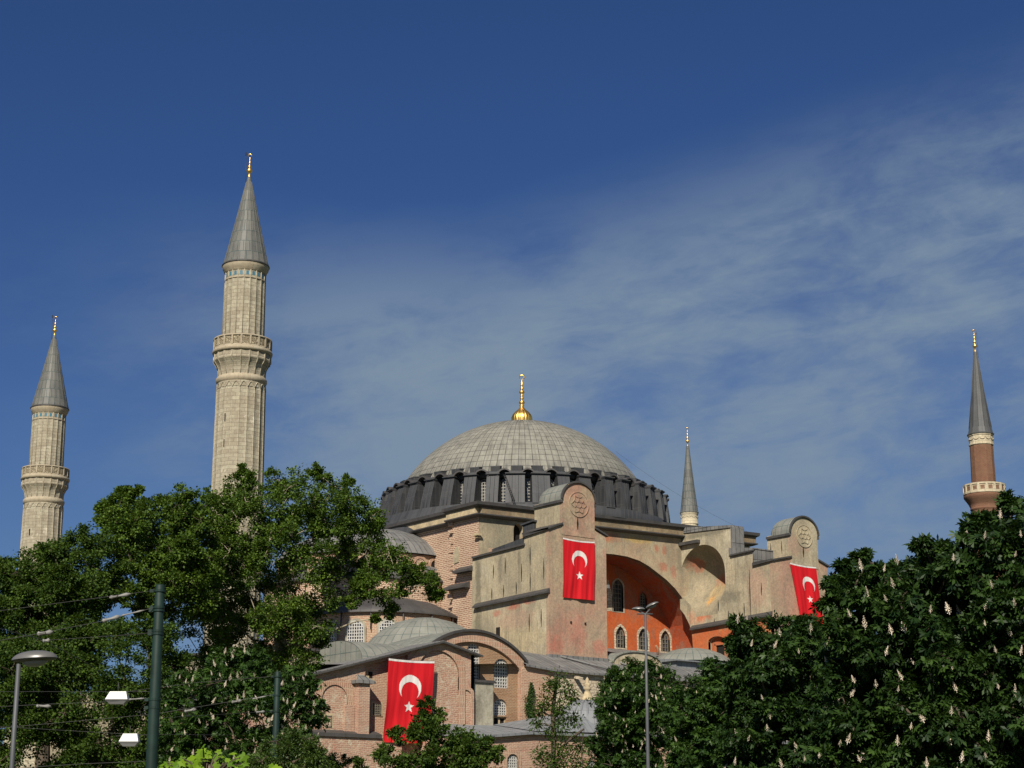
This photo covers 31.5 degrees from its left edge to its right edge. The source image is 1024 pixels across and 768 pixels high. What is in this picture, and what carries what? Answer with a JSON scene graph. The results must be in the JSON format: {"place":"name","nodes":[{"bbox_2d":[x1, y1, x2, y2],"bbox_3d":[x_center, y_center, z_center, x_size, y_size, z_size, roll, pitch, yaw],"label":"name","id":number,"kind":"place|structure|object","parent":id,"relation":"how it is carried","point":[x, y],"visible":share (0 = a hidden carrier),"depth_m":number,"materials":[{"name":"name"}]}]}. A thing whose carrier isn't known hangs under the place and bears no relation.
{"place":"outdoors","nodes":[
{"label":"outdoors","id":0,"kind":"place"},
{"bbox_2d":[0,691,149,691],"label":"overhead cable","id":1,"kind":"object","parent":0,"point":[71,691],"visible":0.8,"depth_m":51.25,"materials":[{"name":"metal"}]},
{"bbox_2d":[0,0,1023,743],"label":"sky","id":2,"kind":"structure","parent":0,"point":[780,233],"materials":[{"name":"blue"}]},
{"label":"ground","id":3,"kind":"structure","parent":0,"visible":0},
{"bbox_2d":[9,650,57,767],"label":"street lamp","id":4,"kind":"object","parent":3,"relation":"on","point":[35,658],"visible":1,"depth_m":30.55,"materials":[{"name":"grey metal"}]},
{"bbox_2d":[3,315,69,767],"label":"minaret","id":5,"kind":"object","parent":3,"relation":"on","point":[44,478],"visible":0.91,"depth_m":236.01,"materials":[{"name":"stone"}]},
{"bbox_2d":[0,521,120,767],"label":"plane tree","id":6,"kind":"object","parent":3,"relation":"on","point":[55,576],"visible":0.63,"depth_m":106.29,"materials":[{"name":"green plant"}]},
{"bbox_2d":[0,612,197,767],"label":"shade tree","id":7,"kind":"object","parent":3,"relation":"on","point":[75,740],"visible":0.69,"depth_m":93.80,"materials":[{"name":"green plant"}]},
{"bbox_2d":[144,584,165,767],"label":"tram pole","id":8,"kind":"object","parent":3,"relation":"on","point":[157,633],"visible":1,"depth_m":45.62,"materials":[{"name":"green metal"}]},
{"bbox_2d":[0,698,143,707],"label":"overhead cable","id":9,"kind":"object","parent":8,"relation":"attached to","point":[43,705],"visible":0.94,"depth_m":53.23,"materials":[{"name":"metal"}]},
{"bbox_2d":[105,683,129,704],"bbox_3d":[-10.920,8.574,50.282,0.624,0.595,0.379,0,-14,0],"label":"hanging lamp","id":10,"kind":"object","parent":9,"relation":"hanging from","point":[115,697],"visible":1,"depth_m":50.10,"materials":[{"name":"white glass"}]},
{"bbox_2d":[0,608,151,640],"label":"overhead cable","id":11,"kind":"object","parent":8,"relation":"attached to","point":[50,632],"visible":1,"depth_m":45.08,"materials":[{"name":"metal"}]},
{"bbox_2d":[0,590,153,610],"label":"overhead cable","id":12,"kind":"object","parent":8,"relation":"attached to","point":[120,595],"visible":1,"depth_m":45.38,"materials":[{"name":"metal"}]},
{"bbox_2d":[22,761,145,767],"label":"overhead cable","id":13,"kind":"object","parent":8,"relation":"attached to","point":[85,763],"visible":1,"depth_m":43.97,"materials":[{"name":"metal"}]},
{"bbox_2d":[0,726,181,734],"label":"overhead cable","id":14,"kind":"object","parent":8,"relation":"attached to","point":[103,732],"visible":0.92,"depth_m":58.24,"materials":[{"name":"metal"}]},
{"bbox_2d":[118,726,140,746],"bbox_3d":[-12.165,11.211,57.776,0.625,0.647,0.380,0,-14,0],"label":"hanging lamp","id":15,"kind":"object","parent":14,"relation":"hanging from","point":[129,740],"visible":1,"depth_m":57.59,"materials":[{"name":"white glass"}]},
{"bbox_2d":[41,633,146,642],"bbox_3d":[-10.118,6.238,44.660,0.159,0.562,3.398,-12,-18,39],"label":"overhead cable","id":16,"kind":"object","parent":8,"relation":"attached to","point":[46,640],"visible":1,"depth_m":44.12,"materials":[{"name":"metal"}]},
{"bbox_2d":[0,628,108,676],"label":"overhead cable","id":17,"kind":"object","parent":16,"relation":"attached to","point":[51,644],"visible":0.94,"depth_m":45.80,"materials":[{"name":"metal"}]},
{"bbox_2d":[90,481,227,715],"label":"plane tree","id":18,"kind":"object","parent":3,"relation":"on","point":[183,568],"visible":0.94,"depth_m":114.45,"materials":[{"name":"green plant"}]},
{"bbox_2d":[159,744,281,767],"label":"young maple","id":19,"kind":"object","parent":3,"relation":"on","point":[195,759],"visible":1,"depth_m":16.39,"materials":[{"name":"green plant"}]},
{"bbox_2d":[204,152,272,680],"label":"minaret","id":20,"kind":"object","parent":3,"relation":"on","point":[242,354],"visible":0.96,"depth_m":186.84,"materials":[{"name":"stone"}]},
{"bbox_2d":[157,643,331,767],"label":"chestnut tree","id":21,"kind":"object","parent":3,"relation":"on","point":[226,724],"visible":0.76,"depth_m":83.57,"materials":[{"name":"green plant"}]},
{"bbox_2d":[270,671,280,756],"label":"tram pole","id":22,"kind":"object","parent":3,"relation":"on","point":[276,707],"visible":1,"depth_m":73.36,"materials":[{"name":"green metal"}]},
{"bbox_2d":[3,695,268,727],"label":"overhead cable","id":23,"kind":"object","parent":22,"relation":"attached to","point":[193,709],"visible":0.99,"depth_m":71.89,"materials":[{"name":"metal"}]},
{"bbox_2d":[134,676,273,690],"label":"overhead cable","id":24,"kind":"object","parent":22,"relation":"attached to","point":[208,681],"visible":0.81,"depth_m":71.69,"materials":[{"name":"metal"}]},
{"bbox_2d":[166,710,268,717],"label":"overhead cable","id":25,"kind":"object","parent":22,"relation":"attached to","point":[262,711],"visible":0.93,"depth_m":72.54,"materials":[{"name":"metal"}]},
{"bbox_2d":[240,724,341,767],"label":"shrub","id":26,"kind":"object","parent":3,"relation":"on","point":[313,754],"visible":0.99,"depth_m":67.07,"materials":[{"name":"green plant"}]},
{"bbox_2d":[174,461,448,727],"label":"plane tree","id":27,"kind":"object","parent":3,"relation":"on","point":[246,558],"visible":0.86,"depth_m":123.37,"materials":[{"name":"green plant"}]},
{"bbox_2d":[140,640,482,767],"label":"gabled wing","id":28,"kind":"structure","parent":3,"relation":"on","point":[353,693],"depth_m":180.26,"materials":[{"name":"brick"}]},
{"bbox_2d":[373,703,380,714],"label":"window","id":29,"kind":"structure","parent":28,"relation":"in","point":[376,706],"depth_m":180.55,"materials":[{"name":"white glass"}]},
{"bbox_2d":[383,658,434,742],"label":"flag","id":30,"kind":"object","parent":28,"relation":"attached to","point":[409,682],"visible":0.69,"depth_m":181.63,"materials":[{"name":"fabric"}]},
{"bbox_2d":[326,752,369,767],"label":"tree","id":31,"kind":"object","parent":3,"relation":"on","point":[357,761],"visible":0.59,"depth_m":128.13,"materials":[{"name":"green plant"}]},
{"bbox_2d":[366,694,506,767],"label":"tree","id":32,"kind":"object","parent":3,"relation":"on","point":[466,749],"visible":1,"depth_m":126.41,"materials":[{"name":"green plant"}]},
{"bbox_2d":[35,375,864,759],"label":"domed basilica","id":33,"kind":"structure","parent":3,"relation":"on","point":[485,519],"depth_m":224.68,"materials":[{"name":"beige stone"}]},
{"bbox_2d":[326,626,334,641],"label":"window","id":34,"kind":"structure","parent":33,"relation":"in","point":[332,638],"depth_m":212.45,"materials":[{"name":"white paint"}]},
{"bbox_2d":[347,620,363,641],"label":"window","id":35,"kind":"structure","parent":33,"relation":"in","point":[355,631],"depth_m":211.34,"materials":[{"name":"white paint"}]},
{"bbox_2d":[379,620,394,631],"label":"window","id":36,"kind":"structure","parent":33,"relation":"in","point":[384,624],"depth_m":211.34,"materials":[{"name":"white paint"}]},
{"bbox_2d":[416,559,424,570],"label":"blind window","id":37,"kind":"structure","parent":33,"relation":"in","point":[418,561],"depth_m":223.82,"materials":[{"name":"brick"}]},
{"bbox_2d":[461,481,463,499],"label":"window","id":38,"kind":"structure","parent":33,"relation":"in","point":[462,482],"depth_m":231.26,"materials":[{"name":"white glass"}]},
{"bbox_2d":[467,643,478,679],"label":"window","id":39,"kind":"structure","parent":33,"relation":"in","point":[472,647],"depth_m":191.16,"materials":[{"name":"white paint"}]},
{"bbox_2d":[481,479,485,500],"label":"window","id":40,"kind":"structure","parent":33,"relation":"in","point":[483,481],"depth_m":230.14,"materials":[{"name":"white glass"}]},
{"bbox_2d":[494,717,504,723],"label":"window","id":41,"kind":"structure","parent":33,"relation":"in","point":[497,720],"depth_m":191.54,"materials":[{"name":"paint"}]},
{"bbox_2d":[494,699,505,715],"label":"window","id":42,"kind":"structure","parent":33,"relation":"in","point":[499,706],"depth_m":191.91,"materials":[{"name":"white paint"}]},
{"bbox_2d":[494,659,506,687],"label":"window","id":43,"kind":"structure","parent":33,"relation":"in","point":[500,666],"depth_m":192.83,"materials":[{"name":"white paint"}]},
{"bbox_2d":[502,478,505,501],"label":"window","id":44,"kind":"structure","parent":33,"relation":"in","point":[503,480],"depth_m":229.58,"materials":[{"name":"white glass"}]},
{"bbox_2d":[514,525,518,540],"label":"doorway","id":45,"kind":"structure","parent":33,"relation":"in","point":[516,530],"depth_m":221.65,"materials":[{"name":"black"}]},
{"bbox_2d":[525,478,529,501],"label":"window","id":46,"kind":"structure","parent":33,"relation":"in","point":[527,480],"depth_m":229.47,"materials":[{"name":"white glass"}]},
{"bbox_2d":[523,682,536,718],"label":"cypress tree","id":47,"kind":"object","parent":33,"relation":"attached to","point":[529,707],"visible":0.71,"depth_m":193.17,"materials":[{"name":"green plant"}]},
{"bbox_2d":[550,479,553,487],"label":"window","id":48,"kind":"structure","parent":33,"relation":"in","point":[551,481],"depth_m":230.03,"materials":[{"name":"white glass"}]},
{"bbox_2d":[562,537,594,599],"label":"flag","id":49,"kind":"object","parent":33,"relation":"attached to","point":[578,569],"visible":1,"depth_m":206.96,"materials":[{"name":"fabric"}]},
{"bbox_2d":[613,580,621,611],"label":"window","id":50,"kind":"structure","parent":33,"relation":"in","point":[617,592],"depth_m":235.77,"materials":[{"name":"black glass"}]},
{"bbox_2d":[616,627,623,647],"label":"window","id":51,"kind":"structure","parent":33,"relation":"in","point":[619,634],"depth_m":234.62,"materials":[{"name":"grey glass"}]},
{"bbox_2d":[639,629,644,649],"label":"window","id":52,"kind":"structure","parent":33,"relation":"in","point":[641,635],"depth_m":236.86,"materials":[{"name":"grey glass"}]},
{"bbox_2d":[639,593,644,610],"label":"window","id":53,"kind":"structure","parent":33,"relation":"in","point":[642,598],"depth_m":238.26,"materials":[{"name":"black glass"}]},
{"bbox_2d":[661,631,668,651],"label":"window","id":54,"kind":"structure","parent":33,"relation":"in","point":[664,638],"depth_m":239.19,"materials":[{"name":"grey glass"}]},
{"bbox_2d":[618,453,753,534],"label":"overhead cable","id":55,"kind":"object","parent":33,"relation":"attached to","point":[691,502],"visible":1,"depth_m":235.61,"materials":[{"name":"metal"}]},
{"bbox_2d":[789,562,822,623],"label":"flag","id":56,"kind":"object","parent":33,"relation":"attached to","point":[805,578],"visible":0.77,"depth_m":225.79,"materials":[{"name":"fabric"}]},
{"bbox_2d":[526,665,590,767],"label":"slender tree","id":57,"kind":"object","parent":3,"relation":"on","point":[554,728],"visible":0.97,"depth_m":125.76,"materials":[{"name":"green plant"}]},
{"bbox_2d":[558,677,597,733],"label":"domed tomb","id":58,"kind":"object","parent":3,"relation":"on","point":[585,709],"visible":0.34,"depth_m":191.50,"materials":[{"name":"stone"}]},
{"bbox_2d":[419,716,788,767],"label":"wing","id":59,"kind":"structure","parent":3,"relation":"on","point":[518,739],"depth_m":184.10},
{"bbox_2d":[507,754,516,767],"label":"window","id":60,"kind":"structure","parent":59,"relation":"in","point":[512,759],"depth_m":182.14,"materials":[{"name":"white paint"}]},
{"bbox_2d":[578,656,684,767],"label":"chestnut tree","id":61,"kind":"object","parent":3,"relation":"on","point":[620,716],"visible":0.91,"depth_m":96.30,"materials":[{"name":"green plant"}]},
{"bbox_2d":[632,602,658,767],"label":"street lamp","id":62,"kind":"object","parent":3,"relation":"on","point":[650,605],"visible":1,"depth_m":74.07,"materials":[{"name":"grey metal"}]},
{"bbox_2d":[680,427,698,525],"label":"minaret","id":63,"kind":"object","parent":3,"relation":"on","point":[689,512],"visible":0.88,"depth_m":306.64,"materials":[{"name":"beige stone"}]},
{"bbox_2d":[656,655,727,767],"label":"chestnut tree","id":64,"kind":"object","parent":3,"relation":"on","point":[690,731],"visible":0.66,"depth_m":81.35,"materials":[{"name":"green plant"}]},
{"bbox_2d":[711,610,840,767],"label":"chestnut tree","id":65,"kind":"object","parent":3,"relation":"on","point":[771,688],"visible":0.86,"depth_m":45.33,"materials":[{"name":"green plant"}]},
{"bbox_2d":[800,488,1023,767],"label":"chestnut tree","id":66,"kind":"object","parent":3,"relation":"on","point":[930,674],"visible":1,"depth_m":35.08,"materials":[{"name":"green plant"}]},
{"bbox_2d":[963,329,1005,579],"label":"minaret","id":67,"kind":"object","parent":3,"relation":"on","point":[981,489],"visible":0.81,"depth_m":260.55,"materials":[{"name":"brick"}]}
]}

